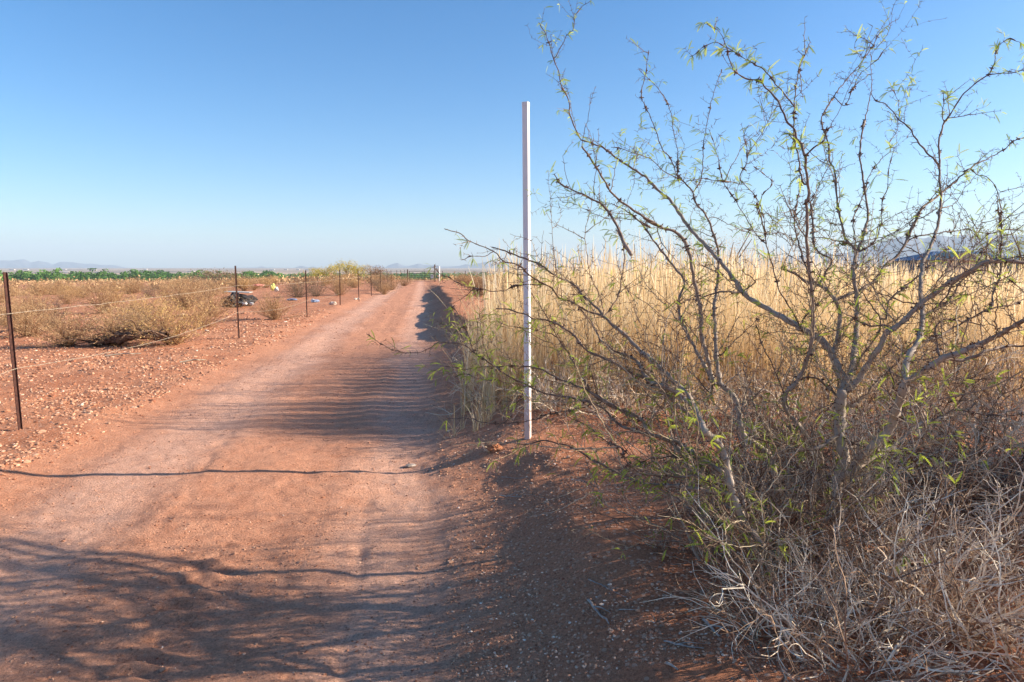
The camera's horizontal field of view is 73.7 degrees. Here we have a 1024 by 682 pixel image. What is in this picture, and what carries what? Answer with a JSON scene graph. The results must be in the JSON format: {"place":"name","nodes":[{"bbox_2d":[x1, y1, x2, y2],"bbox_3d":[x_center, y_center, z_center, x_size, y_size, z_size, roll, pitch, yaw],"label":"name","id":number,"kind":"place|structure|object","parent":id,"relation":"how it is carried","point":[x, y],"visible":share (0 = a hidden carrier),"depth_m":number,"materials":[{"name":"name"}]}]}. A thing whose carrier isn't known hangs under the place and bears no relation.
{"place":"outdoors","nodes":[
{"label":"outdoors","id":0,"kind":"place"},
{"bbox_2d":[0,259,125,267],"bbox_3d":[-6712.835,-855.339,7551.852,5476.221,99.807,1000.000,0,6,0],"label":"mountains","id":1,"kind":"structure","parent":0,"point":[22,263],"depth_m":7271.56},
{"bbox_2d":[253,262,546,267],"bbox_3d":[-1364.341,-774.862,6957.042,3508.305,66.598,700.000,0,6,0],"label":"mountains","id":2,"kind":"structure","parent":0,"point":[396,265],"depth_m":6760.10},
{"bbox_2d":[0,268,1023,681],"bbox_3d":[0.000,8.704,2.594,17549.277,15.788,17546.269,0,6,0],"label":"ground","id":3,"kind":"structure","parent":0,"point":[398,544],"depth_m":4.14,"materials":[{"name":"soil"}]},
{"bbox_2d":[0,286,21,302],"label":"dry shrub","id":4,"kind":"object","parent":3,"relation":"on","point":[2,296],"visible":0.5,"depth_m":31.08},
{"bbox_2d":[0,298,22,324],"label":"dry shrub","id":5,"kind":"object","parent":3,"relation":"on","point":[5,310],"visible":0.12,"depth_m":18.56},
{"bbox_2d":[0,286,22,295],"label":"dry shrub","id":6,"kind":"object","parent":3,"relation":"on","point":[14,292],"visible":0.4,"depth_m":46.76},
{"bbox_2d":[0,297,59,330],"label":"dry shrub","id":7,"kind":"object","parent":3,"relation":"on","point":[13,310],"visible":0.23,"depth_m":16.32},
{"bbox_2d":[2,286,60,315],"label":"dry shrub","id":8,"kind":"object","parent":3,"relation":"on","point":[39,297],"visible":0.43,"depth_m":21.88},
{"bbox_2d":[15,279,56,295],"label":"dry shrub","id":9,"kind":"object","parent":3,"relation":"on","point":[42,286],"visible":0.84,"depth_m":42.95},
{"bbox_2d":[0,292,82,337],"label":"dry shrub","id":10,"kind":"object","parent":3,"relation":"on","point":[21,323],"visible":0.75,"depth_m":15.16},
{"bbox_2d":[30,296,80,327],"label":"dry shrub","id":11,"kind":"object","parent":3,"relation":"on","point":[53,312],"visible":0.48,"depth_m":17.95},
{"bbox_2d":[37,278,73,294],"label":"dry shrub","id":12,"kind":"object","parent":3,"relation":"on","point":[56,288],"visible":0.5,"depth_m":44.47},
{"bbox_2d":[47,277,74,293],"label":"dry shrub","id":13,"kind":"object","parent":3,"relation":"on","point":[64,286],"visible":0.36,"depth_m":49.48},
{"bbox_2d":[44,287,82,303],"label":"dry shrub","id":14,"kind":"object","parent":3,"relation":"on","point":[67,300],"visible":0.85,"depth_m":29.39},
{"bbox_2d":[13,306,118,347],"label":"dry shrub","id":15,"kind":"object","parent":3,"relation":"on","point":[70,343],"visible":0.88,"depth_m":13.32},
{"bbox_2d":[50,284,82,298],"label":"dry shrub","id":16,"kind":"object","parent":3,"relation":"on","point":[61,290],"visible":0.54,"depth_m":34.26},
{"bbox_2d":[68,283,96,297],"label":"dry shrub","id":17,"kind":"object","parent":3,"relation":"on","point":[80,289],"visible":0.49,"depth_m":36.49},
{"bbox_2d":[72,283,100,295],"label":"dry shrub","id":18,"kind":"object","parent":3,"relation":"on","point":[85,288],"visible":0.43,"depth_m":38.38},
{"bbox_2d":[62,282,142,313],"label":"dry shrub","id":19,"kind":"object","parent":3,"relation":"on","point":[104,297],"visible":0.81,"depth_m":23.12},
{"bbox_2d":[87,281,118,292],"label":"dry shrub","id":20,"kind":"object","parent":3,"relation":"on","point":[101,285],"visible":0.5,"depth_m":50.32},
{"bbox_2d":[92,286,128,302],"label":"dry shrub","id":21,"kind":"object","parent":3,"relation":"on","point":[108,292],"visible":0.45,"depth_m":29.93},
{"bbox_2d":[103,278,122,291],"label":"dry shrub","id":22,"kind":"object","parent":3,"relation":"on","point":[109,283],"visible":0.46,"depth_m":56.17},
{"bbox_2d":[56,294,181,346],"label":"dry shrub","id":23,"kind":"object","parent":3,"relation":"on","point":[115,327],"visible":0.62,"depth_m":13.52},
{"bbox_2d":[104,353,140,356],"bbox_3d":[-6.874,0.242,12.029,0.578,0.073,0.166,-2,6,-16],"label":"fallen stick","id":24,"kind":"object","parent":3,"relation":"on","point":[120,354],"visible":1,"depth_m":12.04,"materials":[{"name":"wood"}]},
{"bbox_2d":[59,318,186,346],"bbox_3d":[-7.597,-0.158,13.410,2.380,0.628,1.190,1,6,7],"label":"dead log","id":25,"kind":"object","parent":3,"relation":"on","point":[122,338],"visible":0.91,"depth_m":13.32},
{"bbox_2d":[113,278,145,293],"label":"dry shrub","id":26,"kind":"object","parent":3,"relation":"on","point":[129,286],"visible":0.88,"depth_m":41.98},
{"bbox_2d":[106,296,155,317],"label":"dry shrub","id":27,"kind":"object","parent":3,"relation":"on","point":[132,305],"visible":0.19,"depth_m":20.57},
{"bbox_2d":[104,302,161,330],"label":"dry shrub","id":28,"kind":"object","parent":3,"relation":"on","point":[135,316],"visible":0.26,"depth_m":15.35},
{"bbox_2d":[122,276,150,292],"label":"dry shrub","id":29,"kind":"object","parent":3,"relation":"on","point":[137,281],"visible":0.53,"depth_m":44.01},
{"bbox_2d":[95,287,183,328],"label":"dry shrub","id":30,"kind":"object","parent":3,"relation":"on","point":[137,303],"visible":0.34,"depth_m":17.24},
{"bbox_2d":[136,284,160,297],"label":"dry shrub","id":31,"kind":"object","parent":3,"relation":"on","point":[150,291],"visible":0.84,"depth_m":35.51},
{"bbox_2d":[97,290,227,345],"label":"dry shrub","id":32,"kind":"object","parent":3,"relation":"on","point":[173,324],"visible":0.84,"depth_m":13.68,"materials":[{"name":"plant"}]},
{"bbox_2d":[154,282,178,295],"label":"dry shrub","id":33,"kind":"object","parent":3,"relation":"on","point":[162,288],"visible":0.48,"depth_m":37.02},
{"bbox_2d":[150,279,211,307],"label":"dry shrub","id":34,"kind":"object","parent":3,"relation":"on","point":[175,292],"visible":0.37,"depth_m":26.66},
{"bbox_2d":[147,277,218,309],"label":"dry shrub","id":35,"kind":"object","parent":3,"relation":"on","point":[182,300],"visible":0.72,"depth_m":25.44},
{"bbox_2d":[168,274,197,292],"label":"dry shrub","id":36,"kind":"object","parent":3,"relation":"on","point":[183,280],"visible":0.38,"depth_m":41.02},
{"bbox_2d":[172,274,209,287],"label":"tree","id":37,"kind":"object","parent":3,"relation":"on","point":[203,278],"visible":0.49,"depth_m":65.84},
{"bbox_2d":[180,359,205,362],"bbox_3d":[-5.230,0.327,11.186,0.393,0.073,0.157,-3,7,-25],"label":"fallen stick","id":38,"kind":"object","parent":3,"relation":"on","point":[191,360],"visible":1,"depth_m":11.20,"materials":[{"name":"wood"}]},
{"bbox_2d":[183,281,210,295],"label":"dry shrub","id":39,"kind":"object","parent":3,"relation":"on","point":[195,286],"visible":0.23,"depth_m":38.90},
{"bbox_2d":[162,298,240,328],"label":"dry shrub","id":40,"kind":"object","parent":3,"relation":"on","point":[206,315],"visible":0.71,"depth_m":17.64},
{"bbox_2d":[0,266,407,429],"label":"wire fence","id":41,"kind":"object","parent":3,"relation":"on","point":[12,349],"visible":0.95,"depth_m":6.50,"materials":[{"name":"metal"}]},
{"bbox_2d":[178,277,244,316],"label":"dry shrub","id":42,"kind":"object","parent":3,"relation":"on","point":[209,298],"visible":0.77,"depth_m":21.80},
{"bbox_2d":[207,280,222,290],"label":"dry shrub","id":43,"kind":"object","parent":3,"relation":"on","point":[215,286],"visible":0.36,"depth_m":43.92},
{"bbox_2d":[183,267,251,285],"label":"bush","id":44,"kind":"object","parent":3,"relation":"on","point":[215,274],"visible":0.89,"depth_m":59.55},
{"bbox_2d":[216,284,232,293],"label":"dry shrub","id":45,"kind":"object","parent":3,"relation":"on","point":[223,289],"visible":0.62,"depth_m":41.22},
{"bbox_2d":[220,292,257,307],"bbox_3d":[-10.975,-1.674,27.552,1.070,0.620,1.675,2,6,15],"label":"black tarp","id":46,"kind":"object","parent":3,"relation":"on","point":[246,298],"visible":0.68,"depth_m":27.09,"materials":[{"name":"plastic"}]},
{"bbox_2d":[225,275,255,290],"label":"dry shrub","id":47,"kind":"object","parent":3,"relation":"on","point":[244,287],"visible":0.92,"depth_m":45.94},
{"bbox_2d":[253,276,278,287],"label":"dry shrub","id":48,"kind":"object","parent":3,"relation":"on","point":[268,282],"visible":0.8,"depth_m":52.63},
{"bbox_2d":[244,290,303,319],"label":"dry shrub","id":49,"kind":"object","parent":3,"relation":"on","point":[272,314],"visible":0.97,"depth_m":20.31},
{"bbox_2d":[281,275,323,297],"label":"dry shrub","id":50,"kind":"object","parent":3,"relation":"on","point":[297,293],"visible":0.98,"depth_m":35.61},
{"bbox_2d":[298,279,330,296],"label":"dry shrub","id":51,"kind":"object","parent":3,"relation":"on","point":[320,291],"visible":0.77,"depth_m":37.49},
{"bbox_2d":[307,268,323,277],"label":"tree","id":52,"kind":"object","parent":3,"relation":"on","point":[315,270],"visible":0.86,"depth_m":91.70,"materials":[{"name":"yellow plant"}]},
{"bbox_2d":[313,263,341,278],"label":"tree","id":53,"kind":"object","parent":3,"relation":"on","point":[329,269],"visible":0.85,"depth_m":87.75,"materials":[{"name":"yellow plant"}]},
{"bbox_2d":[325,276,349,287],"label":"dry shrub","id":54,"kind":"object","parent":3,"relation":"on","point":[332,284],"visible":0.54,"depth_m":53.52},
{"bbox_2d":[323,279,355,294],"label":"dry shrub","id":55,"kind":"object","parent":3,"relation":"on","point":[336,290],"visible":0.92,"depth_m":39.06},
{"bbox_2d":[333,258,359,275],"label":"tree","id":56,"kind":"object","parent":3,"relation":"on","point":[340,265],"visible":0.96,"depth_m":83.97,"materials":[{"name":"yellow plant"}]},
{"bbox_2d":[343,275,365,287],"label":"dry shrub","id":57,"kind":"object","parent":3,"relation":"on","point":[356,283],"visible":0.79,"depth_m":52.43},
{"bbox_2d":[352,265,369,279],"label":"tree","id":58,"kind":"object","parent":3,"relation":"on","point":[360,270],"visible":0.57,"depth_m":85.66,"materials":[{"name":"yellow plant"}]},
{"bbox_2d":[363,273,382,283],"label":"dry shrub","id":59,"kind":"object","parent":3,"relation":"on","point":[374,277],"visible":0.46,"depth_m":64.80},
{"bbox_2d":[360,264,390,278],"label":"tree","id":60,"kind":"object","parent":3,"relation":"on","point":[374,272],"visible":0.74,"depth_m":69.36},
{"bbox_2d":[360,273,394,291],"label":"dry shrub","id":61,"kind":"object","parent":3,"relation":"on","point":[374,282],"visible":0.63,"depth_m":46.19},
{"bbox_2d":[373,281,397,294],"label":"dry shrub","id":62,"kind":"object","parent":3,"relation":"on","point":[383,290],"visible":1,"depth_m":41.69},
{"bbox_2d":[383,277,402,289],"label":"dry shrub","id":63,"kind":"object","parent":3,"relation":"on","point":[396,287],"visible":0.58,"depth_m":49.45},
{"bbox_2d":[396,272,413,285],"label":"dry shrub","id":64,"kind":"object","parent":3,"relation":"on","point":[405,281],"visible":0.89,"depth_m":59.51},
{"bbox_2d":[0,268,877,282],"bbox_3d":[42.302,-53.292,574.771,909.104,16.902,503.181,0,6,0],"label":"trees","id":65,"kind":"object","parent":3,"relation":"on","point":[44,274],"visible":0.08,"depth_m":392.47,"materials":[{"name":"green plant"}]},
{"bbox_2d":[455,273,477,285],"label":"dry shrub","id":66,"kind":"object","parent":3,"relation":"on","point":[464,280],"visible":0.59,"depth_m":50.24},
{"bbox_2d":[0,266,941,293],"bbox_3d":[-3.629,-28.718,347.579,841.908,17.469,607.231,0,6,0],"label":"scrub","id":67,"kind":"object","parent":3,"relation":"on","point":[22,282],"visible":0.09,"depth_m":92.58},
{"bbox_2d":[455,278,490,296],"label":"dry shrub","id":68,"kind":"object","parent":3,"relation":"on","point":[475,294],"visible":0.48,"depth_m":29.07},
{"bbox_2d":[425,344,521,414],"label":"dead shrub","id":69,"kind":"object","parent":3,"relation":"on","point":[477,393],"visible":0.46,"depth_m":7.33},
{"bbox_2d":[426,312,523,389],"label":"green weed","id":70,"kind":"object","parent":3,"relation":"on","point":[463,362],"visible":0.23,"depth_m":8.39,"materials":[{"name":"green plant"}]},
{"bbox_2d":[462,273,500,287],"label":"dry shrub","id":71,"kind":"object","parent":3,"relation":"on","point":[480,280],"visible":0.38,"depth_m":38.64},
{"bbox_2d":[485,442,503,452],"bbox_3d":[-0.137,0.840,5.382,0.131,0.073,0.109,-2,7,-21],"label":"dirt clod","id":72,"kind":"object","parent":3,"relation":"on","point":[494,448],"visible":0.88,"depth_m":5.35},
{"bbox_2d":[522,101,530,438],"bbox_3d":[0.116,-0.397,5.337,0.072,2.860,0.056,2,7,20],"label":"marker pole","id":73,"kind":"object","parent":3,"relation":"on","point":[526,185],"visible":0.73,"depth_m":5.28,"materials":[{"name":"white plastic"}]},
{"bbox_2d":[489,346,628,428],"bbox_3d":[0.494,0.550,6.333,1.474,1.101,1.358,0,6,0],"label":"dead shrub","id":74,"kind":"object","parent":3,"relation":"on","point":[546,391],"visible":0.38,"depth_m":6.19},
{"bbox_2d":[587,598,610,623],"bbox_3d":[0.369,1.116,2.825,0.043,0.030,0.232,-2,6,-17],"label":"fallen stick","id":75,"kind":"object","parent":3,"relation":"on","point":[594,607],"visible":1,"depth_m":2.83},
{"bbox_2d":[588,579,625,596],"bbox_3d":[0.412,1.081,2.984,0.011,0.030,0.262,-4,7,-31],"label":"fallen stick","id":76,"kind":"object","parent":3,"relation":"on","point":[605,586],"visible":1,"depth_m":3.00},
{"bbox_2d":[540,303,697,438],"bbox_3d":[0.916,0.548,5.941,1.529,1.729,1.717,1,6,12],"label":"dead shrub","id":77,"kind":"object","parent":3,"relation":"on","point":[613,392],"visible":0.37,"depth_m":5.94,"materials":[{"name":"plant"}]},
{"bbox_2d":[611,229,683,271],"bbox_3d":[4.659,-2.547,23.795,3.553,3.013,3.354,0,6,0],"label":"tree","id":78,"kind":"object","parent":3,"relation":"on","point":[655,256],"visible":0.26,"depth_m":23.76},
{"bbox_2d":[637,529,703,561],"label":"weed clump","id":79,"kind":"object","parent":3,"relation":"on","point":[684,551],"visible":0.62,"depth_m":3.23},
{"bbox_2d":[666,661,678,670],"bbox_3d":[0.551,1.117,2.342,0.011,0.017,0.063,-3,7,-28],"label":"fallen stick","id":80,"kind":"object","parent":3,"relation":"on","point":[671,664],"visible":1,"depth_m":2.34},
{"bbox_2d":[664,640,704,648],"bbox_3d":[0.618,1.094,2.463,0.152,0.036,0.027,4,7,30],"label":"fallen stick","id":81,"kind":"object","parent":3,"relation":"on","point":[679,644],"visible":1,"depth_m":2.46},
{"bbox_2d":[366,0,1023,660],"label":"mesquite tree","id":82,"kind":"object","parent":3,"relation":"on","point":[864,456],"visible":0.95,"depth_m":3.21,"materials":[{"name":"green plant"}]},
{"bbox_2d":[616,353,788,445],"bbox_3d":[1.660,0.603,5.596,1.687,1.116,1.751,0,6,0],"label":"dead shrub","id":83,"kind":"object","parent":3,"relation":"on","point":[719,399],"visible":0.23,"depth_m":5.65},
{"bbox_2d":[660,429,754,482],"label":"dead shrub","id":84,"kind":"object","parent":3,"relation":"on","point":[710,457],"visible":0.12,"depth_m":4.36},
{"bbox_2d":[702,618,730,636],"bbox_3d":[0.748,1.063,2.541,0.045,0.038,0.153,-2,7,-22],"label":"fallen stick","id":85,"kind":"object","parent":3,"relation":"on","point":[708,623],"visible":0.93,"depth_m":2.54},
{"bbox_2d":[661,464,783,522],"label":"weed clump","id":86,"kind":"object","parent":3,"relation":"on","point":[712,501],"visible":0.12,"depth_m":3.67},
{"bbox_2d":[681,225,772,281],"bbox_3d":[8.180,-2.996,26.008,4.542,3.408,3.958,0,6,0],"label":"tree","id":87,"kind":"object","parent":3,"relation":"on","point":[729,250],"visible":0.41,"depth_m":25.68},
{"bbox_2d":[665,358,855,496],"bbox_3d":[1.547,0.773,4.326,1.332,1.262,1.338,-5,8,-38],"label":"dead shrub","id":88,"kind":"object","parent":3,"relation":"on","point":[753,455],"visible":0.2,"depth_m":4.32,"materials":[{"name":"plant"}]},
{"bbox_2d":[615,417,913,599],"bbox_3d":[1.233,0.781,3.416,1.132,0.856,1.281,-3,7,-25],"label":"dead shrub","id":89,"kind":"object","parent":3,"relation":"on","point":[774,501],"visible":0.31,"depth_m":3.28,"materials":[{"name":"plant"}]},
{"bbox_2d":[678,326,930,462],"bbox_3d":[2.451,0.768,5.446,1.994,1.843,2.213,-2,6,-17],"label":"dead shrub","id":90,"kind":"object","parent":3,"relation":"on","point":[805,413],"visible":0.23,"depth_m":5.56,"materials":[{"name":"plant"}]},
{"bbox_2d":[607,473,1018,681],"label":"dead shrub","id":91,"kind":"object","parent":3,"relation":"on","point":[772,603],"visible":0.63,"depth_m":2.51,"materials":[{"name":"plant"}]},
{"bbox_2d":[688,361,978,510],"bbox_3d":[1.858,0.796,4.210,1.788,1.374,1.861,0,6,0],"label":"dead shrub","id":92,"kind":"object","parent":3,"relation":"on","point":[822,417],"visible":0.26,"depth_m":4.12,"materials":[{"name":"plant"}]},
{"bbox_2d":[655,478,1023,681],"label":"dead shrub","id":93,"kind":"object","parent":3,"relation":"on","point":[890,646],"visible":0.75,"depth_m":2.35,"materials":[{"name":"plant"}]},
{"bbox_2d":[702,444,1023,681],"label":"dead shrub","id":94,"kind":"object","parent":3,"relation":"on","point":[976,585],"visible":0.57,"depth_m":2.53,"materials":[{"name":"plant"}]},
{"bbox_2d":[704,392,1022,619],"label":"dead shrub","id":95,"kind":"object","parent":3,"relation":"on","point":[856,515],"visible":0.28,"depth_m":3.05,"materials":[{"name":"plant"}]},
{"bbox_2d":[726,319,1020,451],"bbox_3d":[2.963,0.736,5.516,2.409,1.914,2.191,0,6,0],"label":"dead shrub","id":96,"kind":"object","parent":3,"relation":"on","point":[916,437],"visible":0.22,"depth_m":5.39,"materials":[{"name":"plant"}]},
{"bbox_2d":[745,349,1023,547],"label":"dead shrub","id":97,"kind":"object","parent":3,"relation":"on","point":[946,453],"visible":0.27,"depth_m":3.92,"materials":[{"name":"plant"}]},
{"bbox_2d":[811,463,1023,681],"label":"dead shrub","id":98,"kind":"object","parent":3,"relation":"on","point":[1019,643],"visible":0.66,"depth_m":2.42,"materials":[{"name":"plant"}]},
{"bbox_2d":[828,300,1023,483],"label":"dead shrub","id":99,"kind":"object","parent":3,"relation":"on","point":[977,416],"visible":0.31,"depth_m":4.77,"materials":[{"name":"plant"}]},
{"bbox_2d":[832,318,1023,410],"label":"green weed","id":100,"kind":"object","parent":3,"relation":"on","point":[951,370],"visible":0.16,"depth_m":6.67,"materials":[{"name":"green plant"}]},
{"bbox_2d":[845,434,1023,582],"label":"dead shrub","id":101,"kind":"object","parent":3,"relation":"on","point":[968,530],"visible":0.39,"depth_m":3.08,"materials":[{"name":"plant"}]},
{"bbox_2d":[850,376,1023,558],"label":"dead shrub","id":102,"kind":"object","parent":3,"relation":"on","point":[993,471],"visible":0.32,"depth_m":3.77,"materials":[{"name":"plant"}]},
{"bbox_2d":[879,307,1023,426],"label":"green weed","id":103,"kind":"object","parent":3,"relation":"on","point":[1009,383],"visible":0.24,"depth_m":6.14,"materials":[{"name":"green plant"}]},
{"bbox_2d":[885,339,1023,484],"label":"dead shrub","id":104,"kind":"object","parent":3,"relation":"on","point":[1005,413],"visible":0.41,"depth_m":4.49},
{"bbox_2d":[886,251,1023,276],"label":"house","id":105,"kind":"structure","parent":3,"relation":"on","point":[907,259],"depth_m":78.97,"materials":[{"name":"grey paint"}]},
{"bbox_2d":[926,251,993,277],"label":"house","id":106,"kind":"structure","parent":3,"relation":"on","point":[956,258],"depth_m":67.66,"materials":[{"name":"beige paint"}]},
{"bbox_2d":[958,213,1023,285],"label":"tree","id":107,"kind":"object","parent":3,"relation":"on","point":[1019,251],"visible":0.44,"depth_m":29.88,"materials":[{"name":"green plant"}]},
{"bbox_2d":[961,376,1023,524],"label":"dead shrub","id":108,"kind":"object","parent":3,"relation":"on","point":[1006,445],"visible":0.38,"depth_m":3.70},
{"bbox_2d":[988,487,1023,620],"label":"dead shrub","id":109,"kind":"object","parent":3,"relation":"on","point":[1013,534],"visible":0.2,"depth_m":2.83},
{"bbox_2d":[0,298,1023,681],"bbox_3d":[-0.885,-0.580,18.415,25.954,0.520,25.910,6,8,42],"label":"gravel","id":110,"kind":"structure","parent":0,"point":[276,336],"depth_m":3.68,"materials":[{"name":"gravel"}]},
{"bbox_2d":[0,0,1023,267],"label":"sky","id":111,"kind":"structure","parent":0,"point":[134,133],"materials":[{"name":"blue"}]},
{"bbox_2d":[530,260,684,267],"bbox_3d":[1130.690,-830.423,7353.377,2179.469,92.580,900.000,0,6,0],"label":"mountains","id":112,"kind":"structure","parent":0,"point":[563,262],"depth_m":7123.85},
{"bbox_2d":[409,227,1023,437],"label":"tall grass","id":113,"kind":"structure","parent":0,"point":[761,291],"depth_m":7.57,"materials":[{"name":"plant"}]},
{"bbox_2d":[663,234,1023,267],"bbox_3d":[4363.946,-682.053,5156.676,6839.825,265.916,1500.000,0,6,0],"label":"mountains","id":114,"kind":"structure","parent":0,"point":[911,243],"depth_m":4844.87,"materials":[{"name":"stone"}]},
{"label":"gate post","id":115,"kind":"object","parent":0,"visible":0},
{"bbox_2d":[409,271,433,280],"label":"metal gate","id":116,"kind":"structure","parent":115,"relation":"attached to","point":[424,277],"depth_m":77.64,"materials":[{"name":"metal"}]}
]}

